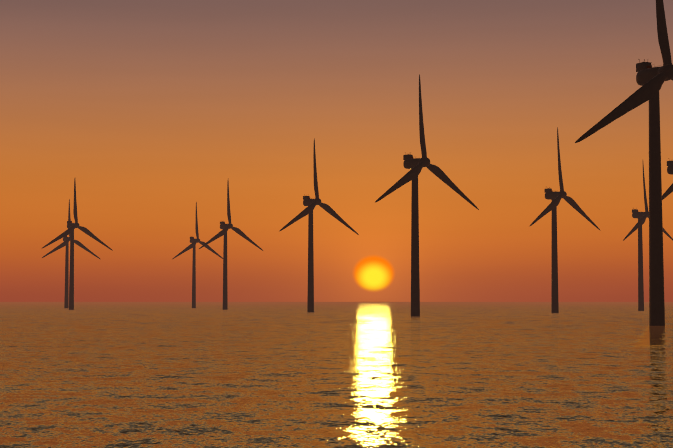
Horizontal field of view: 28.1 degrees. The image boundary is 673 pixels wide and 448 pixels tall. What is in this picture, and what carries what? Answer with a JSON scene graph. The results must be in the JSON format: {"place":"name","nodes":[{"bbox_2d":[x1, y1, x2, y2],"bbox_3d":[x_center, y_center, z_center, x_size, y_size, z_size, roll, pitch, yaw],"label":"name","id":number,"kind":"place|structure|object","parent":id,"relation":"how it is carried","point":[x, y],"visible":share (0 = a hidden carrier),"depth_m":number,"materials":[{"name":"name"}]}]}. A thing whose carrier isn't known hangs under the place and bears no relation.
{"place":"outdoors","nodes":[
{"label":"outdoors","id":0,"kind":"place"},
{"bbox_2d":[0,302,672,447],"bbox_3d":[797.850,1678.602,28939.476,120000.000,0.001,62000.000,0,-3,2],"label":"sea","id":1,"kind":"structure","parent":0,"point":[331,375],"depth_m":156.18,"materials":[{"name":"liquid"}]},
{"bbox_2d":[42,199,99,307],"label":"wind turbine","id":2,"kind":"object","parent":1,"relation":"on","point":[66,239],"visible":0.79,"depth_m":1750.45,"materials":[{"name":"paint"}]},
{"bbox_2d":[41,179,112,309],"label":"wind turbine","id":3,"kind":"object","parent":1,"relation":"on","point":[71,226],"visible":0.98,"depth_m":1440.38,"materials":[{"name":"paint"}]},
{"bbox_2d":[173,202,222,307],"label":"wind turbine","id":4,"kind":"object","parent":1,"relation":"on","point":[193,241],"visible":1,"depth_m":1796.16,"materials":[{"name":"paint"}]},
{"bbox_2d":[199,181,262,309],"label":"wind turbine","id":5,"kind":"object","parent":1,"relation":"on","point":[224,227],"visible":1,"depth_m":1453.16,"materials":[{"name":"paint"}]},
{"bbox_2d":[280,139,358,311],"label":"wind turbine","id":6,"kind":"object","parent":1,"relation":"on","point":[311,204],"visible":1,"depth_m":1098.72,"materials":[{"name":"paint"}]},
{"bbox_2d":[375,74,478,315],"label":"wind turbine","id":7,"kind":"object","parent":1,"relation":"on","point":[415,165],"visible":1,"depth_m":788.08,"materials":[{"name":"paint"}]},
{"bbox_2d":[530,127,600,312],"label":"wind turbine","id":8,"kind":"object","parent":1,"relation":"on","point":[555,197],"visible":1,"depth_m":1026.79,"materials":[{"name":"paint"}]},
{"bbox_2d":[575,0,672,325],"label":"wind turbine","id":9,"kind":"object","parent":1,"relation":"on","point":[650,80],"visible":0.98,"depth_m":479.61,"materials":[{"name":"paint"}]},
{"bbox_2d":[623,164,672,310],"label":"wind turbine","id":10,"kind":"object","parent":1,"relation":"on","point":[641,216],"visible":0.92,"depth_m":1259.89,"materials":[{"name":"paint"}]},
{"bbox_2d":[662,158,672,199],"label":"wind turbine","id":11,"kind":"object","parent":1,"relation":"on","point":[669,190],"visible":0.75,"depth_m":828.00,"materials":[{"name":"paint"}]},
{"bbox_2d":[0,0,672,301],"label":"sky","id":12,"kind":"structure","parent":0,"point":[151,107],"materials":[{"name":"orange"}]}
]}

